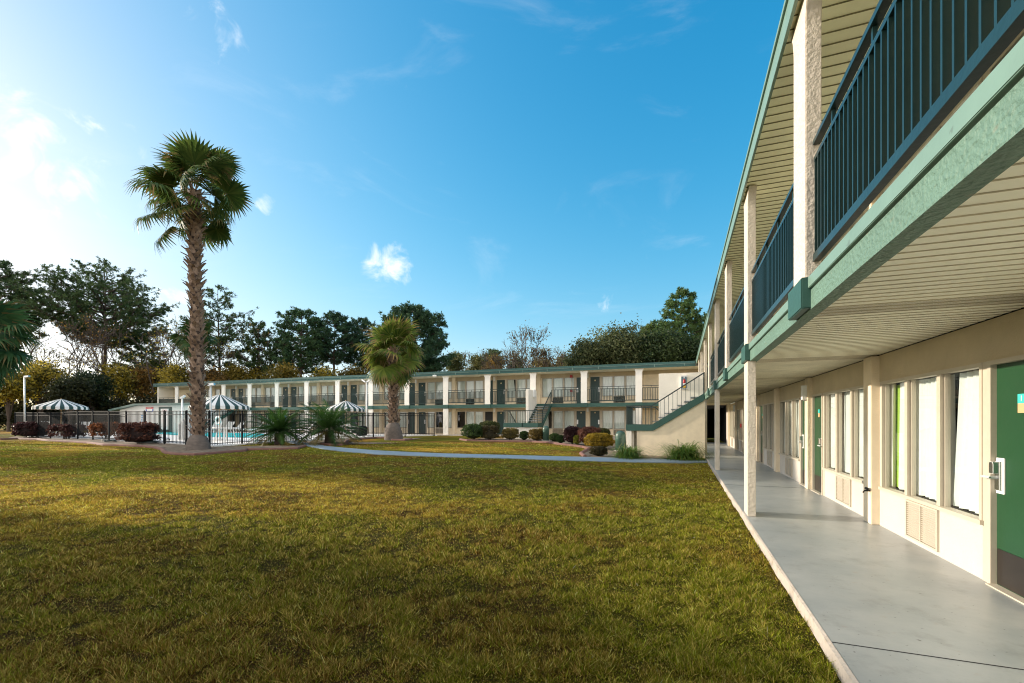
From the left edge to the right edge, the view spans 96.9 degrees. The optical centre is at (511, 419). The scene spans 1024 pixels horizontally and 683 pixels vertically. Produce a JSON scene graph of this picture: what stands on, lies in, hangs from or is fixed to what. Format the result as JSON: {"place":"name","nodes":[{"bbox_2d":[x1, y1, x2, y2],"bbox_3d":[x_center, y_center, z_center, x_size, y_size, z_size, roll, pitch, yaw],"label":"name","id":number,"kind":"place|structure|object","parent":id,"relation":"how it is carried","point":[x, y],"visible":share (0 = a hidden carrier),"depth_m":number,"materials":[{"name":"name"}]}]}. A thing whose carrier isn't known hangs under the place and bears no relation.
{"place":"outdoors","nodes":[
{"label":"outdoors","id":0,"kind":"place"},
{"bbox_2d":[0,0,784,404],"label":"sky","id":1,"kind":"structure","parent":0,"point":[495,166],"materials":[{"name":"blue"}]},
{"bbox_2d":[0,424,840,682],"bbox_3d":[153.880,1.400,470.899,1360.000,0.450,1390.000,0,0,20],"label":"lawn","id":2,"kind":"structure","parent":0,"point":[423,440],"depth_m":5.32,"materials":[{"name":"green plant"}]},
{"bbox_2d":[0,370,45,431],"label":"leafy tree","id":3,"kind":"object","parent":2,"relation":"on","point":[9,393],"visible":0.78,"depth_m":46.92,"materials":[{"name":"green plant"}]},
{"bbox_2d":[0,295,48,391],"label":"palm tree","id":4,"kind":"object","parent":2,"relation":"on","point":[13,356],"visible":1,"depth_m":24.66,"materials":[{"name":"green plant"}]},
{"bbox_2d":[0,259,55,428],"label":"pine tree","id":5,"kind":"object","parent":2,"relation":"on","point":[9,279],"visible":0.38,"depth_m":60.27,"materials":[{"name":"green plant"}]},
{"bbox_2d":[0,395,74,426],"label":"thicket","id":6,"kind":"object","parent":2,"relation":"on","point":[21,409],"visible":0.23,"depth_m":49.44,"materials":[{"name":"green plant"}]},
{"bbox_2d":[15,356,74,420],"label":"leafy tree","id":7,"kind":"object","parent":2,"relation":"on","point":[48,373],"visible":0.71,"depth_m":49.55,"materials":[{"name":"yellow plant"}]},
{"bbox_2d":[21,331,73,402],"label":"deciduous tree","id":8,"kind":"object","parent":2,"relation":"on","point":[53,352],"visible":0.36,"depth_m":57.52,"materials":[{"name":"grey plant"}]},
{"bbox_2d":[6,321,112,373],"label":"deciduous tree","id":9,"kind":"object","parent":2,"relation":"on","point":[84,350],"visible":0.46,"depth_m":58.70,"materials":[{"name":"grey plant"}]},
{"bbox_2d":[35,373,103,423],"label":"leafy tree","id":10,"kind":"object","parent":2,"relation":"on","point":[70,389],"visible":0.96,"depth_m":46.37,"materials":[{"name":"green plant"}]},
{"bbox_2d":[60,397,125,424],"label":"thicket","id":11,"kind":"object","parent":2,"relation":"on","point":[103,408],"visible":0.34,"depth_m":50.14,"materials":[{"name":"green plant"}]},
{"bbox_2d":[53,308,133,400],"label":"deciduous tree","id":12,"kind":"object","parent":2,"relation":"on","point":[99,340],"visible":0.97,"depth_m":53.76,"materials":[{"name":"grey plant"}]},
{"bbox_2d":[65,365,122,423],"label":"leafy tree","id":13,"kind":"object","parent":2,"relation":"on","point":[103,387],"visible":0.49,"depth_m":49.84,"materials":[{"name":"green plant"}]},
{"bbox_2d":[11,256,179,369],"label":"pine tree","id":14,"kind":"object","parent":2,"relation":"on","point":[140,316],"visible":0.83,"depth_m":59.27,"materials":[{"name":"green plant"}]},
{"bbox_2d":[64,336,135,374],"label":"deciduous tree","id":15,"kind":"object","parent":2,"relation":"on","point":[111,351],"visible":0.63,"depth_m":60.21,"materials":[{"name":"grey plant"}]},
{"bbox_2d":[14,410,210,444],"bbox_3d":[-24.763,0.406,26.814,23.759,1.961,0.090,0,0,27],"label":"picket fence","id":16,"kind":"object","parent":2,"relation":"on","point":[99,417],"visible":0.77,"depth_m":26.13,"materials":[{"name":"black metal"}]},
{"bbox_2d":[95,361,141,400],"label":"leafy tree","id":17,"kind":"object","parent":2,"relation":"on","point":[122,382],"visible":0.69,"depth_m":55.03,"materials":[{"name":"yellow plant"}]},
{"bbox_2d":[110,391,156,420],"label":"thicket","id":18,"kind":"object","parent":2,"relation":"on","point":[149,400],"visible":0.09,"depth_m":50.51,"materials":[{"name":"green plant"}]},
{"bbox_2d":[111,335,169,368],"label":"tree","id":19,"kind":"object","parent":2,"relation":"on","point":[136,352],"visible":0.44,"depth_m":63.92,"materials":[{"name":"green plant"}]},
{"bbox_2d":[122,363,159,400],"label":"leafy tree","id":20,"kind":"object","parent":2,"relation":"on","point":[142,376],"visible":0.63,"depth_m":57.60,"materials":[{"name":"green plant"}]},
{"bbox_2d":[130,352,171,402],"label":"leafy tree","id":21,"kind":"object","parent":2,"relation":"on","point":[154,363],"visible":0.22,"depth_m":60.11,"materials":[{"name":"green plant"}]},
{"bbox_2d":[0,438,306,455],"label":"bed edging","id":22,"kind":"object","parent":2,"relation":"on","point":[164,450],"visible":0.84,"depth_m":20.65,"materials":[{"name":"grey concrete"}]},
{"bbox_2d":[123,316,207,394],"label":"deciduous tree","id":23,"kind":"object","parent":2,"relation":"on","point":[160,342],"visible":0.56,"depth_m":55.32,"materials":[{"name":"brown plant"}]},
{"bbox_2d":[108,403,226,431],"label":"pool house","id":24,"kind":"structure","parent":2,"relation":"on","point":[171,407],"depth_m":41.56,"materials":[{"name":"white paint"}]},
{"bbox_2d":[152,360,191,394],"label":"leafy tree","id":25,"kind":"object","parent":2,"relation":"on","point":[175,373],"visible":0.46,"depth_m":52.12,"materials":[{"name":"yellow plant"}]},
{"bbox_2d":[128,340,246,370],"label":"deciduous tree","id":26,"kind":"object","parent":2,"relation":"on","point":[163,357],"visible":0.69,"depth_m":55.54,"materials":[{"name":"brown plant"}]},
{"bbox_2d":[164,318,221,380],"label":"palm tree","id":27,"kind":"object","parent":2,"relation":"on","point":[179,341],"visible":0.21,"depth_m":51.39,"materials":[{"name":"green plant"}]},
{"bbox_2d":[10,436,380,452],"bbox_3d":[-21.671,1.247,25.805,29.998,0.187,9.296,0,0,20],"label":"flower bed","id":28,"kind":"object","parent":2,"relation":"on","point":[180,448],"visible":0.52,"depth_m":22.06,"materials":[{"name":"brown soil"}]},
{"bbox_2d":[10,421,52,437],"bbox_3d":[-32.549,0.655,30.876,2.268,1.218,1.839,0,0,0],"label":"shrub","id":29,"kind":"object","parent":28,"relation":"on","point":[29,429],"visible":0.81,"depth_m":30.26,"materials":[{"name":"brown plant"}]},
{"bbox_2d":[45,423,88,438],"bbox_3d":[-27.860,0.721,28.428,1.922,1.072,1.520,0,0,5],"label":"shrub","id":30,"kind":"object","parent":28,"relation":"on","point":[68,428],"visible":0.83,"depth_m":27.99,"materials":[{"name":"brown plant"}]},
{"bbox_2d":[87,421,116,437],"bbox_3d":[-23.991,0.654,26.884,1.784,1.179,1.490,0,0,9],"label":"shrub","id":31,"kind":"object","parent":28,"relation":"on","point":[93,426],"visible":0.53,"depth_m":26.45,"materials":[{"name":"brown plant"}]},
{"bbox_2d":[114,421,161,443],"bbox_3d":[-19.263,0.673,23.463,1.805,1.250,1.448,0,0,-10],"label":"shrub","id":32,"kind":"object","parent":28,"relation":"on","point":[140,431],"visible":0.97,"depth_m":23.01,"materials":[{"name":"brown plant"}]},
{"bbox_2d":[123,128,253,449],"bbox_3d":[-13.971,-5.540,20.032,4.598,14.016,5.436,0,0,-30],"label":"palm tree","id":33,"kind":"object","parent":28,"relation":"on","point":[189,158],"visible":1,"depth_m":19.89,"materials":[{"name":"green plant"}]},
{"bbox_2d":[242,407,311,445],"bbox_3d":[-11.991,0.545,23.347,3.350,2.476,3.477,0,0,20],"label":"sago palm","id":34,"kind":"object","parent":28,"relation":"on","point":[280,425],"visible":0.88,"depth_m":22.99,"materials":[{"name":"green plant"}]},
{"bbox_2d":[284,398,367,445],"bbox_3d":[-9.900,0.417,24.278,4.198,3.267,4.538,0,0,-10],"label":"sago palm","id":35,"kind":"object","parent":28,"relation":"on","point":[329,423],"visible":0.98,"depth_m":23.92,"materials":[{"name":"green plant"}]},
{"bbox_2d":[204,366,229,380],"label":"leafy tree","id":36,"kind":"object","parent":2,"relation":"on","point":[212,373],"visible":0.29,"depth_m":54.91,"materials":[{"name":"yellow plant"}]},
{"bbox_2d":[179,284,259,372],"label":"pine tree","id":37,"kind":"object","parent":2,"relation":"on","point":[231,336],"visible":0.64,"depth_m":60.59,"materials":[{"name":"green plant"}]},
{"bbox_2d":[27,432,436,446],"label":"pool deck","id":38,"kind":"structure","parent":2,"relation":"on","point":[87,436],"depth_m":28.00,"materials":[{"name":"beige concrete"}]},
{"bbox_2d":[31,398,88,423],"bbox_3d":[-30.294,-0.157,30.500,2.764,2.624,2.764,0,0,20],"label":"patio umbrella","id":39,"kind":"object","parent":38,"relation":"on","point":[61,404],"visible":0.96,"depth_m":29.88,"materials":[{"name":"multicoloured fabric"}]},
{"bbox_2d":[188,394,249,440],"bbox_3d":[-16.412,-0.171,25.500,2.914,2.636,2.914,0,0,20],"label":"patio umbrella","id":40,"kind":"object","parent":38,"relation":"on","point":[220,402],"visible":0.81,"depth_m":24.93,"materials":[{"name":"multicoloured fabric"}]},
{"bbox_2d":[208,410,373,444],"bbox_3d":[-11.956,0.425,26.524,0.090,1.922,11.340,0,0,24],"label":"picket fence","id":41,"kind":"object","parent":38,"relation":"on","point":[253,414],"visible":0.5,"depth_m":23.01,"materials":[{"name":"black metal"}]},
{"bbox_2d":[243,413,434,435],"bbox_3d":[-15.236,0.374,38.052,19.990,1.872,0.090,0,0,21],"label":"picket fence","id":42,"kind":"object","parent":38,"relation":"on","point":[409,433],"visible":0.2,"depth_m":36.22,"materials":[{"name":"black metal"}]},
{"bbox_2d":[326,400,364,435],"bbox_3d":[-11.534,-0.121,31.500,2.563,2.551,2.563,0,0,20],"label":"patio umbrella","id":43,"kind":"object","parent":38,"relation":"on","point":[354,408],"visible":0.69,"depth_m":30.84,"materials":[{"name":"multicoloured fabric"}]},
{"bbox_2d":[217,361,250,380],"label":"leafy tree","id":44,"kind":"object","parent":2,"relation":"on","point":[234,372],"visible":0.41,"depth_m":57.30,"materials":[{"name":"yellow plant"}]},
{"bbox_2d":[233,320,277,376],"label":"pine tree","id":45,"kind":"object","parent":2,"relation":"on","point":[254,354],"visible":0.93,"depth_m":59.55,"materials":[{"name":"green plant"}]},
{"bbox_2d":[242,362,272,378],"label":"leafy tree","id":46,"kind":"object","parent":2,"relation":"on","point":[255,374],"visible":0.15,"depth_m":59.45,"materials":[{"name":"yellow plant"}]},
{"bbox_2d":[261,359,304,378],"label":"leafy tree","id":47,"kind":"object","parent":2,"relation":"on","point":[285,371],"visible":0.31,"depth_m":52.11,"materials":[{"name":"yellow plant"}]},
{"bbox_2d":[260,306,334,375],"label":"pine tree","id":48,"kind":"object","parent":2,"relation":"on","point":[310,352],"visible":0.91,"depth_m":58.78,"materials":[{"name":"green plant"}]},
{"bbox_2d":[306,365,339,376],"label":"leafy tree","id":49,"kind":"object","parent":2,"relation":"on","point":[324,372],"visible":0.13,"depth_m":54.67,"materials":[{"name":"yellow plant"}]},
{"bbox_2d":[308,309,361,373],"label":"pine tree","id":50,"kind":"object","parent":2,"relation":"on","point":[337,356],"visible":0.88,"depth_m":61.59,"materials":[{"name":"green plant"}]},
{"bbox_2d":[334,363,370,375],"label":"leafy tree","id":51,"kind":"object","parent":2,"relation":"on","point":[356,371],"visible":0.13,"depth_m":57.00,"materials":[{"name":"green plant"}]},
{"bbox_2d":[338,317,375,370],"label":"pine tree","id":52,"kind":"object","parent":2,"relation":"on","point":[355,327],"visible":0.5,"depth_m":63.19,"materials":[{"name":"green plant"}]},
{"bbox_2d":[315,437,421,443],"bbox_3d":[-8.943,1.228,27.248,5.071,0.123,7.770,0,0,20],"label":"flower bed","id":53,"kind":"object","parent":2,"relation":"on","point":[366,437],"visible":0.26,"depth_m":27.89,"materials":[{"name":"brown soil"}]},
{"bbox_2d":[351,314,425,439],"bbox_3d":[-7.283,-2.554,27.519,4.780,7.833,4.416,0,0,-22],"label":"palm tree","id":54,"kind":"object","parent":53,"relation":"on","point":[393,371],"visible":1,"depth_m":27.39,"materials":[{"name":"green plant"}]},
{"bbox_2d":[373,412,434,435],"bbox_3d":[-7.797,0.382,33.099,4.804,1.865,0.090,0,0,-38],"label":"picket fence","id":55,"kind":"object","parent":2,"relation":"on","point":[404,415],"visible":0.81,"depth_m":33.40,"materials":[{"name":"black metal"}]},
{"bbox_2d":[368,300,456,372],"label":"pine tree","id":56,"kind":"object","parent":2,"relation":"on","point":[434,342],"visible":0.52,"depth_m":56.15,"materials":[{"name":"green plant"}]},
{"bbox_2d":[153,361,725,442],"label":"motel building","id":57,"kind":"structure","parent":2,"relation":"on","point":[597,396],"depth_m":35.49,"materials":[{"name":"beige paint"}]},
{"bbox_2d":[358,384,378,400],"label":"window","id":58,"kind":"structure","parent":57,"relation":"in","point":[361,387],"depth_m":40.10,"materials":[{"name":"white glass"}]},
{"bbox_2d":[427,381,451,399],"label":"window","id":59,"kind":"structure","parent":57,"relation":"in","point":[432,387],"depth_m":37.52,"materials":[{"name":"white glass"}]},
{"bbox_2d":[457,411,482,427],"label":"window","id":60,"kind":"structure","parent":57,"relation":"in","point":[476,417],"depth_m":36.39,"materials":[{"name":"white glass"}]},
{"bbox_2d":[457,380,482,398],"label":"window","id":61,"kind":"structure","parent":57,"relation":"in","point":[474,385],"depth_m":36.42,"materials":[{"name":"white glass"}]},
{"bbox_2d":[496,379,505,403],"bbox_3d":[-0.852,-2.173,35.430,0.781,1.975,0.163,0,0,20],"label":"door","id":62,"kind":"structure","parent":57,"relation":"in","point":[500,384],"depth_m":35.44,"materials":[{"name":"green paint"}]},
{"bbox_2d":[507,379,529,397],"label":"window","id":63,"kind":"structure","parent":57,"relation":"in","point":[525,383],"depth_m":35.05,"materials":[{"name":"white glass"}]},
{"bbox_2d":[541,410,574,428],"bbox_3d":[3.448,-0.020,33.883,2.576,1.360,0.187,0,0,20],"label":"window","id":64,"kind":"structure","parent":57,"relation":"in","point":[560,419],"depth_m":33.83,"materials":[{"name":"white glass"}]},
{"bbox_2d":[542,377,574,396],"bbox_3d":[3.437,-2.430,33.887,2.691,1.460,0.187,0,0,20],"label":"window","id":65,"kind":"structure","parent":57,"relation":"in","point":[548,384],"depth_m":33.95,"materials":[{"name":"white glass"}]},
{"bbox_2d":[576,410,585,427],"bbox_3d":[5.051,0.222,33.233,0.781,1.845,0.163,0,0,20],"label":"door","id":66,"kind":"structure","parent":57,"relation":"in","point":[580,414],"depth_m":33.25,"materials":[{"name":"green paint"}]},
{"bbox_2d":[590,410,599,427],"bbox_3d":[6.018,0.222,32.874,0.781,1.845,0.163,0,0,20],"label":"door","id":67,"kind":"structure","parent":57,"relation":"in","point":[594,414],"depth_m":32.89,"materials":[{"name":"green paint"}]},
{"bbox_2d":[590,376,599,402],"bbox_3d":[6.018,-2.173,32.874,0.781,1.975,0.163,0,0,20],"label":"door","id":68,"kind":"structure","parent":57,"relation":"in","point":[594,380],"depth_m":32.91,"materials":[{"name":"green paint"}]},
{"bbox_2d":[602,410,634,428],"bbox_3d":[7.631,-0.020,32.327,2.659,1.360,0.187,0,0,20],"label":"window","id":69,"kind":"structure","parent":57,"relation":"in","point":[612,419],"depth_m":32.45,"materials":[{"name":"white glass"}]},
{"bbox_2d":[602,375,634,395],"bbox_3d":[7.631,-2.430,32.327,2.659,1.460,0.187,0,0,20],"label":"window","id":70,"kind":"structure","parent":57,"relation":"in","point":[626,381],"depth_m":32.33,"materials":[{"name":"white glass"}]},
{"bbox_2d":[445,351,469,370],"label":"leafy tree","id":71,"kind":"object","parent":2,"relation":"on","point":[458,363],"visible":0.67,"depth_m":73.29,"materials":[{"name":"green plant"}]},
{"bbox_2d":[463,353,485,370],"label":"leafy tree","id":72,"kind":"object","parent":2,"relation":"on","point":[474,363],"visible":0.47,"depth_m":77.22,"materials":[{"name":"green plant"}]},
{"bbox_2d":[478,320,555,369],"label":"deciduous tree","id":73,"kind":"object","parent":2,"relation":"on","point":[495,359],"visible":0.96,"depth_m":58.56,"materials":[{"name":"grey plant"}]},
{"bbox_2d":[483,339,557,369],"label":"deciduous tree","id":74,"kind":"object","parent":2,"relation":"on","point":[513,359],"visible":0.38,"depth_m":67.05,"materials":[{"name":"brown plant"}]},
{"bbox_2d":[459,438,589,456],"bbox_3d":[1.077,1.358,24.295,3.187,0.435,11.700,0,0,-33],"label":"bed edging","id":75,"kind":"object","parent":2,"relation":"on","point":[581,453],"visible":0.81,"depth_m":25.74,"materials":[{"name":"grey concrete"}]},
{"bbox_2d":[503,389,550,438],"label":"staircase","id":76,"kind":"structure","parent":2,"relation":"on","point":[532,415],"depth_m":30.71,"materials":[{"name":"metal"}]},
{"bbox_2d":[469,438,668,458],"bbox_3d":[3.497,1.392,24.416,7.205,0.372,15.764,0,0,-33],"label":"flower bed","id":77,"kind":"object","parent":2,"relation":"on","point":[609,448],"visible":0.26,"depth_m":22.86,"materials":[{"name":"brown soil"}]},
{"bbox_2d":[460,423,482,438],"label":"shrub","id":78,"kind":"object","parent":77,"relation":"on","point":[473,431],"visible":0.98,"depth_m":28.00,"materials":[{"name":"green plant"}]},
{"bbox_2d":[480,425,499,439],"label":"shrub","id":79,"kind":"object","parent":77,"relation":"on","point":[490,433],"visible":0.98,"depth_m":28.16,"materials":[{"name":"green plant"}]},
{"bbox_2d":[500,428,518,439],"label":"shrub","id":80,"kind":"object","parent":77,"relation":"on","point":[510,433],"visible":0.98,"depth_m":28.26,"materials":[{"name":"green plant"}]},
{"bbox_2d":[563,425,579,443],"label":"shrub","id":81,"kind":"object","parent":77,"relation":"on","point":[570,432],"visible":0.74,"depth_m":24.35,"materials":[{"name":"brown plant"}]},
{"bbox_2d":[575,426,601,441],"bbox_3d":[4.088,0.863,24.035,1.419,1.141,1.231,0,0,-4],"label":"shrub","id":82,"kind":"object","parent":77,"relation":"on","point":[583,432],"visible":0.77,"depth_m":23.73,"materials":[{"name":"brown plant"}]},
{"bbox_2d":[583,432,613,446],"bbox_3d":[4.348,1.054,22.660,1.482,0.894,1.178,0,0,-8],"label":"shrub","id":83,"kind":"object","parent":77,"relation":"on","point":[598,439],"visible":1,"depth_m":22.29,"materials":[{"name":"yellow plant"}]},
{"bbox_2d":[613,431,625,450],"bbox_3d":[5.221,1.035,21.835,0.764,1.051,0.763,0,0,0],"label":"trash can","id":84,"kind":"object","parent":77,"relation":"on","point":[620,437],"visible":0.77,"depth_m":21.64,"materials":[{"name":"green paint"}]},
{"bbox_2d":[608,443,653,459],"bbox_3d":[4.797,1.496,18.503,2.116,1.130,2.569,0,0,0],"label":"strap leaf plant","id":85,"kind":"object","parent":77,"relation":"on","point":[629,452],"visible":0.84,"depth_m":18.20,"materials":[{"name":"plant"}]},
{"bbox_2d":[559,333,615,365],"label":"leafy tree","id":86,"kind":"object","parent":2,"relation":"on","point":[581,354],"visible":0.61,"depth_m":50.68,"materials":[{"name":"green plant"}]},
{"bbox_2d":[585,312,653,364],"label":"leafy tree","id":87,"kind":"object","parent":2,"relation":"on","point":[622,342],"visible":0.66,"depth_m":50.19,"materials":[{"name":"green plant"}]},
{"bbox_2d":[628,325,697,362],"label":"leafy tree","id":88,"kind":"object","parent":2,"relation":"on","point":[665,343],"visible":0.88,"depth_m":48.51,"materials":[{"name":"green plant"}]},
{"bbox_2d":[626,372,704,456],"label":"staircase","id":89,"kind":"structure","parent":2,"relation":"on","point":[681,417],"depth_m":19.85,"materials":[{"name":"beige paint"}]},
{"bbox_2d":[649,287,706,342],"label":"pine tree","id":90,"kind":"object","parent":2,"relation":"on","point":[690,316],"visible":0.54,"depth_m":54.45,"materials":[{"name":"green plant"}]},
{"bbox_2d":[649,440,714,461],"bbox_3d":[6.954,1.496,18.354,3.092,1.453,3.111,0,0,-32],"label":"strap leaf plant","id":91,"kind":"object","parent":2,"relation":"on","point":[689,452],"visible":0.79,"depth_m":17.90,"materials":[{"name":"plant"}]},
{"bbox_2d":[672,332,700,361],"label":"leafy tree","id":92,"kind":"object","parent":2,"relation":"on","point":[691,355],"visible":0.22,"depth_m":48.73,"materials":[{"name":"green plant"}]},
{"bbox_2d":[704,456,858,682],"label":"walkway edge","id":93,"kind":"object","parent":2,"relation":"on","point":[844,673],"visible":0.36,"depth_m":3.71,"materials":[{"name":"concrete"}]},
{"bbox_2d":[285,441,707,463],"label":"path","id":94,"kind":"structure","parent":0,"point":[528,457],"depth_m":17.86,"materials":[{"name":"grey concrete"}]},
{"bbox_2d":[705,442,1023,682],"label":"walkway","id":95,"kind":"structure","parent":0,"point":[854,578],"depth_m":3.90,"materials":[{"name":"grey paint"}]},
{"bbox_2d":[696,0,1023,604],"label":"motel building","id":96,"kind":"structure","parent":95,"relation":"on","point":[861,348],"depth_m":4.09,"materials":[{"name":"cream and white stucco"},{"name":"green paint"},{"name":"grey painted concrete"}]},
{"bbox_2d":[758,404,762,462],"bbox_3d":[8.788,0.482,15.973,0.163,2.045,0.781,0,0,20],"label":"door","id":97,"kind":"structure","parent":96,"relation":"in","point":[760,406],"depth_m":16.15,"materials":[{"name":"green paint"}]},
{"bbox_2d":[762,402,773,451],"bbox_3d":[8.233,0.220,14.456,0.105,1.520,2.342,0,0,20],"label":"window","id":98,"kind":"structure","parent":96,"relation":"in","point":[768,409],"depth_m":14.78,"materials":[{"name":"white glass"}]},
{"bbox_2d":[779,397,799,460],"bbox_3d":[7.327,0.220,11.904,0.187,1.520,2.405,0,0,20],"label":"window","id":99,"kind":"structure","parent":96,"relation":"in","point":[791,409],"depth_m":12.13,"materials":[{"name":"beige glass"}]},
{"bbox_2d":[798,397,804,486],"bbox_3d":[6.706,0.482,10.378,0.163,2.045,0.781,0,0,20],"label":"door","id":100,"kind":"structure","parent":96,"relation":"in","point":[802,403],"depth_m":10.68,"materials":[{"name":"green paint"}]},
{"bbox_2d":[810,393,822,494],"bbox_3d":[6.346,0.482,9.412,0.163,2.045,0.781,0,0,20],"label":"door","id":101,"kind":"structure","parent":96,"relation":"in","point":[817,399],"depth_m":9.53,"materials":[{"name":"green paint"}]},
{"bbox_2d":[822,385,862,483],"bbox_3d":[5.834,0.220,7.891,0.187,1.520,2.446,0,0,20],"label":"window","id":102,"kind":"structure","parent":96,"relation":"in","point":[850,459],"depth_m":8.08,"materials":[{"name":"white glass"}]},
{"bbox_2d":[878,362,983,524],"bbox_3d":[4.878,0.220,5.323,0.187,1.520,2.446,0,0,20],"label":"window","id":103,"kind":"structure","parent":96,"relation":"in","point":[937,465],"depth_m":4.99,"materials":[{"name":"white glass"}]},
{"bbox_2d":[980,354,1023,604],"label":"door","id":104,"kind":"structure","parent":96,"relation":"in","point":[1005,376],"depth_m":4.00,"materials":[{"name":"green paint"}]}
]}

